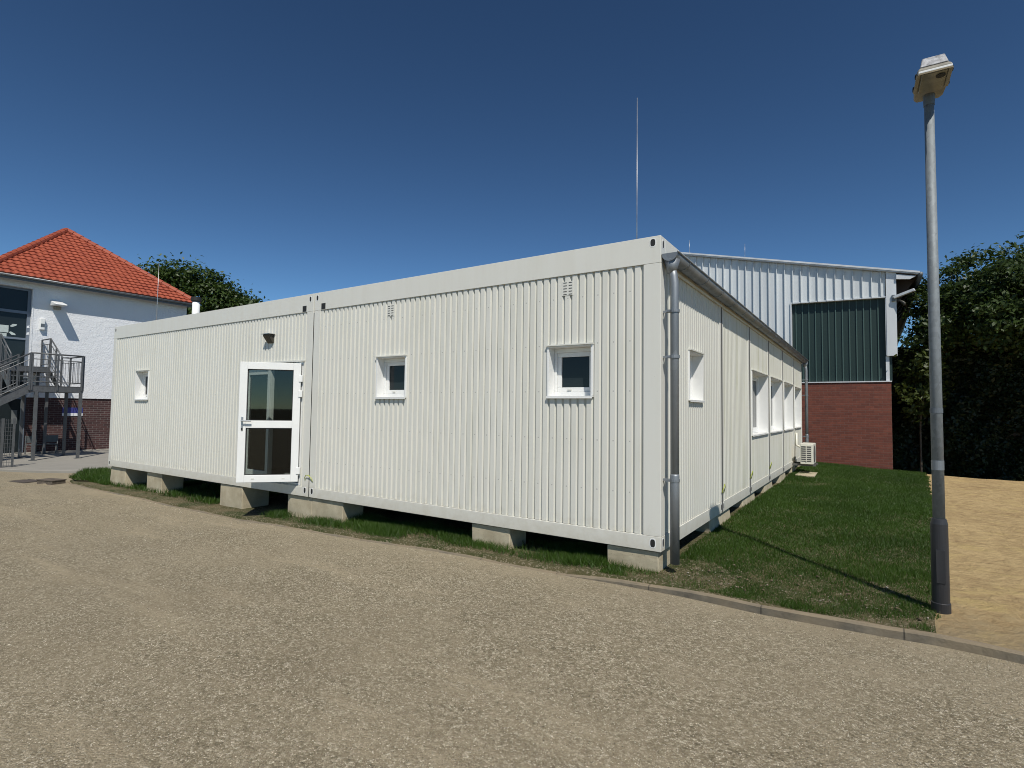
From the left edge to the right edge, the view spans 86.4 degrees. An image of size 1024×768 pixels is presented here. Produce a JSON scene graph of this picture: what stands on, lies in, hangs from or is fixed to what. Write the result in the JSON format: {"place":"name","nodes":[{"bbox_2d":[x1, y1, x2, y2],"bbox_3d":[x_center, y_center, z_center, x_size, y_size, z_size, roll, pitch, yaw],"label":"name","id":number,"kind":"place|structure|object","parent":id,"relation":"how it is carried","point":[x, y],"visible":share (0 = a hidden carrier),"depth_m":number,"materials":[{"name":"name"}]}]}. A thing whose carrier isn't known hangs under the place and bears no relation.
{"place":"outdoors","nodes":[
{"label":"outdoors","id":0,"kind":"place"},
{"bbox_2d":[36,478,66,484],"bbox_3d":[-11.131,2.371,13.174,0.571,0.139,0.321,0,-3,19],"label":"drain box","id":1,"kind":"object","parent":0,"point":[50,481],"visible":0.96,"depth_m":13.08,"materials":[{"name":"grey concrete"}]},
{"bbox_2d":[2,449,111,468],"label":"pavement","id":2,"kind":"structure","parent":0,"point":[95,458],"depth_m":17.66,"materials":[{"name":"grey concrete"}]},
{"bbox_2d":[0,418,15,467],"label":"wire panel","id":3,"kind":"object","parent":2,"relation":"on","point":[2,426],"visible":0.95,"depth_m":15.51,"materials":[{"name":"metal"}]},
{"bbox_2d":[24,435,42,453],"bbox_3d":[-17.089,2.175,19.500,0.376,0.651,0.367,0,-3,16],"label":"garden chair","id":4,"kind":"object","parent":2,"relation":"on","point":[28,439],"visible":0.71,"depth_m":19.50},
{"bbox_2d":[0,334,84,460],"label":"steel staircase","id":5,"kind":"structure","parent":2,"relation":"on","point":[9,393],"depth_m":18.30,"materials":[{"name":"grey metal"}]},
{"bbox_2d":[46,435,57,452],"bbox_3d":[-16.895,2.193,19.974,0.367,0.651,0.376,3,-3,-34],"label":"garden chair","id":6,"kind":"object","parent":2,"relation":"on","point":[51,438],"visible":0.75,"depth_m":20.10,"materials":[{"name":"grey plastic"}]},
{"bbox_2d":[70,478,606,574],"bbox_3d":[-4.188,2.284,10.984,13.900,0.318,3.684,-1,-3,33],"label":"lawn strip","id":7,"kind":"object","parent":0,"point":[279,501],"visible":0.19,"depth_m":8.28,"materials":[{"name":"plant"}]},
{"bbox_2d":[69,462,940,632],"bbox_3d":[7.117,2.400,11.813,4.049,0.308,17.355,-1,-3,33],"label":"lawn","id":8,"kind":"structure","parent":0,"point":[688,540],"depth_m":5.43,"materials":[{"name":"plant"}]},
{"bbox_2d":[656,560,936,620],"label":"dry litter","id":9,"kind":"object","parent":8,"relation":"on","point":[817,576],"visible":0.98,"depth_m":5.20,"materials":[{"name":"brown plant"}]},
{"bbox_2d":[795,471,816,476],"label":"paving slab","id":10,"kind":"structure","parent":8,"relation":"on","point":[812,474],"depth_m":14.27,"materials":[{"name":"concrete"}]},
{"bbox_2d":[912,54,953,614],"bbox_3d":[3.531,-0.337,4.521,0.259,4.718,0.538,-1,-3,33],"label":"street lamp","id":11,"kind":"object","parent":8,"relation":"on","point":[932,77],"visible":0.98,"depth_m":4.61,"materials":[{"name":"metal"}]},
{"bbox_2d":[0,471,1023,767],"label":"gravel yard","id":12,"kind":"structure","parent":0,"point":[676,657],"depth_m":3.67,"materials":[{"name":"grey gravel"}]},
{"bbox_2d":[9,479,36,482],"bbox_3d":[-12.009,2.407,13.476,0.653,0.034,0.435,0,-3,19],"label":"manhole cover","id":13,"kind":"object","parent":12,"relation":"on","point":[25,481],"visible":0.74,"depth_m":13.38,"materials":[{"name":"metal"}]},
{"bbox_2d":[0,0,1023,347],"label":"sky","id":14,"kind":"structure","parent":0,"point":[294,147],"materials":[{"name":"blue"}]},
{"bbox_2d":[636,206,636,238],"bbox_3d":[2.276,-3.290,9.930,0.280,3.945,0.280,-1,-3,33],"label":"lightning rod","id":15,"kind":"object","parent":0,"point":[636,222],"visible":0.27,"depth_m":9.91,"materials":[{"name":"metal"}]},
{"bbox_2d":[927,474,1023,651],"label":"sand path","id":16,"kind":"structure","parent":0,"point":[984,518],"depth_m":6.14,"materials":[{"name":"beige sand"}]},
{"bbox_3d":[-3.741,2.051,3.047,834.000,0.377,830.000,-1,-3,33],"label":"ground","id":17,"kind":"structure","parent":0,"visible":0},
{"bbox_2d":[0,467,80,472],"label":"kerb edging","id":18,"kind":"object","parent":17,"relation":"on","point":[6,469],"visible":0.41,"depth_m":15.07,"materials":[{"name":"grey concrete"}]},
{"bbox_2d":[0,228,200,453],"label":"house","id":19,"kind":"structure","parent":17,"relation":"on","point":[102,293],"depth_m":21.38,"materials":[{"name":"white paint"}]},
{"bbox_2d":[0,325,8,331],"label":"notice sheet","id":20,"kind":"object","parent":19,"relation":"attached to","point":[4,328],"visible":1,"depth_m":19.63,"materials":[{"name":"paper"}]},
{"bbox_2d":[11,410,16,423],"bbox_3d":[-18.097,1.199,19.814,0.006,0.500,0.160,-1,-3,33],"label":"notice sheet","id":21,"kind":"object","parent":19,"relation":"attached to","point":[13,413],"visible":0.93,"depth_m":19.80,"materials":[{"name":"white paper"}]},
{"bbox_2d":[0,285,31,453],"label":"window","id":22,"kind":"structure","parent":19,"relation":"in","point":[15,302],"depth_m":19.87,"materials":[{"name":"grey glass"}]},
{"bbox_2d":[39,318,44,329],"bbox_3d":[-17.505,-2.229,20.318,0.125,0.430,0.150,-1,-3,33],"label":"junction box","id":23,"kind":"object","parent":19,"relation":"attached to","point":[41,323],"visible":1,"depth_m":20.27,"materials":[{"name":"white plastic"}]},
{"bbox_2d":[50,300,67,309],"bbox_3d":[-17.067,-2.997,20.521,0.657,0.334,0.360,-1,-3,33],"label":"hooded wall lamp","id":24,"kind":"object","parent":19,"relation":"attached to","point":[57,305],"visible":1,"depth_m":20.48,"materials":[{"name":"white plastic"}]},
{"bbox_2d":[62,408,82,415],"bbox_3d":[-17.026,1.077,21.123,0.018,0.325,0.650,-1,-3,33],"label":"sign","id":25,"kind":"object","parent":19,"relation":"attached to","point":[72,411],"visible":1,"depth_m":21.11,"materials":[{"name":"blue metal"}]},
{"bbox_2d":[110,466,146,486],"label":"concrete block","id":26,"kind":"structure","parent":17,"relation":"on","point":[126,475],"depth_m":12.64,"materials":[{"name":"beige concrete"}]},
{"bbox_2d":[147,472,183,492],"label":"concrete block","id":27,"kind":"structure","parent":17,"relation":"on","point":[164,482],"depth_m":11.71,"materials":[{"name":"beige concrete"}]},
{"bbox_2d":[136,251,219,314],"bbox_3d":[-25.010,-2.974,39.882,9.194,13.016,5.929,0,-3,10],"label":"broadleaf tree","id":28,"kind":"object","parent":17,"relation":"on","point":[166,273],"visible":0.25,"depth_m":39.00,"materials":[{"name":"green plant"}]},
{"bbox_2d":[172,259,268,310],"bbox_3d":[-21.292,-2.607,39.969,6.113,12.426,6.047,-1,-3,33],"label":"broadleaf tree","id":29,"kind":"object","parent":17,"relation":"on","point":[230,297],"visible":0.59,"depth_m":39.25,"materials":[{"name":"green plant"}]},
{"bbox_2d":[220,484,268,508],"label":"concrete block","id":30,"kind":"structure","parent":17,"relation":"on","point":[239,497],"depth_m":10.01,"materials":[{"name":"grey concrete"}]},
{"bbox_2d":[108,235,808,564],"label":"container building","id":31,"kind":"structure","parent":30,"relation":"on","point":[644,393],"depth_m":7.40,"materials":[{"name":"beige metal"}]},
{"bbox_2d":[134,370,148,399],"bbox_3d":[-8.200,0.031,12.214,0.636,0.677,0.217,-1,-3,33],"label":"window","id":32,"kind":"structure","parent":31,"relation":"in","point":[142,376],"depth_m":12.36,"materials":[{"name":"white plastic"}]},
{"bbox_2d":[156,270,158,319],"bbox_3d":[-8.778,-2.162,13.505,0.280,1.745,0.280,-1,-3,33],"label":"lightning rod","id":33,"kind":"object","parent":31,"relation":"on","point":[157,295],"visible":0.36,"depth_m":13.50,"materials":[{"name":"metal"}]},
{"bbox_2d":[191,297,201,313],"bbox_3d":[-7.880,-1.719,13.582,0.230,0.900,0.230,-1,-3,33],"label":"flue pipe","id":34,"kind":"object","parent":31,"relation":"on","point":[196,301],"visible":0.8,"depth_m":13.52,"materials":[{"name":"white plastic"}]},
{"bbox_2d":[245,370,274,473],"bbox_3d":[-4.539,0.683,9.758,0.800,1.925,0.065,-1,-3,33],"label":"door leaf","id":35,"kind":"structure","parent":31,"relation":"in","point":[258,379],"depth_m":9.75,"materials":[{"name":"plastic"}]},
{"bbox_2d":[236,362,302,482],"bbox_3d":[-3.919,0.617,8.836,0.955,1.935,0.123,1,-3,-13],"label":"door leaf","id":36,"kind":"structure","parent":31,"relation":"in","point":[244,424],"depth_m":8.83,"materials":[{"name":"white plastic"}]},
{"bbox_2d":[270,360,304,484],"bbox_3d":[-4.170,0.645,9.492,1.865,2.055,0.165,-1,-3,33],"label":"door frame","id":37,"kind":"structure","parent":31,"relation":"in","point":[293,361],"depth_m":8.99,"materials":[{"name":"white plastic"}]},
{"bbox_2d":[375,354,406,398],"bbox_3d":[-1.699,-0.094,7.922,0.620,0.627,0.217,-1,-3,33],"label":"window","id":38,"kind":"structure","parent":31,"relation":"in","point":[391,370],"depth_m":8.02,"materials":[{"name":"white plastic"}]},
{"bbox_2d":[546,342,593,398],"bbox_3d":[0.705,-0.143,6.335,0.603,0.628,0.217,-1,-3,33],"label":"window","id":39,"kind":"structure","parent":31,"relation":"in","point":[570,367],"depth_m":6.40,"materials":[{"name":"white plastic"}]},
{"bbox_2d":[688,348,704,402],"bbox_3d":[2.235,-0.090,6.874,0.222,0.643,0.663,-1,-3,33],"label":"window","id":40,"kind":"structure","parent":31,"relation":"in","point":[695,358],"depth_m":7.10,"materials":[{"name":"white plastic"}]},
{"bbox_2d":[751,369,768,436],"bbox_3d":[4.793,0.390,10.771,0.262,1.233,1.826,-1,-3,33],"label":"window","id":41,"kind":"structure","parent":31,"relation":"in","point":[759,380],"depth_m":11.47,"materials":[{"name":"white plastic"}]},
{"bbox_2d":[770,376,782,432],"bbox_3d":[5.989,0.491,12.579,0.262,1.233,1.826,-1,-3,33],"label":"window","id":42,"kind":"structure","parent":31,"relation":"in","point":[776,415],"depth_m":13.28,"materials":[{"name":"white plastic"}]},
{"bbox_2d":[783,381,793,430],"bbox_3d":[7.185,0.593,14.387,0.262,1.233,1.826,-1,-3,33],"label":"window","id":43,"kind":"structure","parent":31,"relation":"in","point":[788,387],"depth_m":15.10,"materials":[{"name":"white plastic"}]},
{"bbox_2d":[794,386,801,427],"bbox_3d":[8.355,0.700,16.157,0.262,1.198,1.616,-1,-3,33],"label":"window","id":44,"kind":"structure","parent":31,"relation":"in","point":[797,391],"depth_m":16.78,"materials":[{"name":"white plastic"}]},
{"bbox_2d":[792,433,817,465],"bbox_3d":[8.023,1.781,14.926,0.570,0.850,0.966,-1,-3,33],"label":"air conditioner","id":45,"kind":"object","parent":31,"relation":"attached to","point":[807,454],"visible":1,"depth_m":14.52,"materials":[{"name":"white metal"}]},
{"bbox_2d":[288,494,311,517],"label":"concrete block","id":46,"kind":"structure","parent":17,"relation":"on","point":[299,505],"depth_m":8.91,"materials":[{"name":"grey concrete"}]},
{"bbox_2d":[312,498,362,522],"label":"concrete block","id":47,"kind":"structure","parent":17,"relation":"on","point":[336,510],"depth_m":8.51,"materials":[{"name":"grey concrete"}]},
{"bbox_2d":[472,523,525,549],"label":"concrete block","id":48,"kind":"structure","parent":17,"relation":"on","point":[499,535],"depth_m":6.79,"materials":[{"name":"grey concrete"}]},
{"bbox_2d":[68,482,1023,663],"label":"kerb","id":49,"kind":"structure","parent":17,"relation":"on","point":[970,646],"depth_m":4.53,"materials":[{"name":"grey concrete"}]},
{"bbox_2d":[607,544,669,571],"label":"concrete block","id":50,"kind":"structure","parent":17,"relation":"on","point":[653,561],"depth_m":5.77,"materials":[{"name":"grey concrete"}]},
{"bbox_2d":[694,508,730,532],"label":"concrete block","id":51,"kind":"structure","parent":17,"relation":"on","point":[712,524],"depth_m":7.62,"materials":[{"name":"grey concrete"}]},
{"bbox_2d":[731,492,754,506],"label":"concrete block","id":52,"kind":"structure","parent":17,"relation":"on","point":[747,499],"depth_m":9.44,"materials":[{"name":"grey concrete"}]},
{"bbox_2d":[754,480,771,492],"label":"concrete block","id":53,"kind":"structure","parent":17,"relation":"on","point":[765,487],"depth_m":11.16,"materials":[{"name":"grey concrete"}]},
{"bbox_2d":[772,472,784,482],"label":"concrete block","id":54,"kind":"structure","parent":17,"relation":"on","point":[779,478],"depth_m":12.99,"materials":[{"name":"beige concrete"}]},
{"bbox_2d":[785,466,794,472],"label":"concrete block","id":55,"kind":"structure","parent":17,"relation":"on","point":[791,469],"depth_m":14.81,"materials":[{"name":"beige concrete"}]},
{"bbox_2d":[681,252,922,469],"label":"sports hall","id":56,"kind":"structure","parent":17,"relation":"on","point":[838,326],"depth_m":19.53,"materials":[{"name":"white metal"}]},
{"bbox_2d":[891,342,954,471],"bbox_3d":[13.916,0.891,18.484,2.133,4.494,1.753,3,-3,-35],"label":"tree","id":57,"kind":"object","parent":17,"relation":"on","point":[920,370],"visible":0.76,"depth_m":18.47,"materials":[{"name":"green plant"}]},
{"bbox_2d":[891,342,1023,480],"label":"hedge","id":58,"kind":"object","parent":17,"relation":"on","point":[983,423],"visible":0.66,"depth_m":18.42,"materials":[{"name":"green plant"}]},
{"bbox_2d":[897,259,1023,361],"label":"broadleaf tree","id":59,"kind":"object","parent":17,"relation":"on","point":[951,334],"visible":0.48,"depth_m":18.15,"materials":[{"name":"green plant"}]},
{"bbox_2d":[921,231,1023,360],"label":"broadleaf tree","id":60,"kind":"object","parent":17,"relation":"on","point":[1009,269],"visible":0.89,"depth_m":16.88,"materials":[{"name":"green plant"}]}
]}

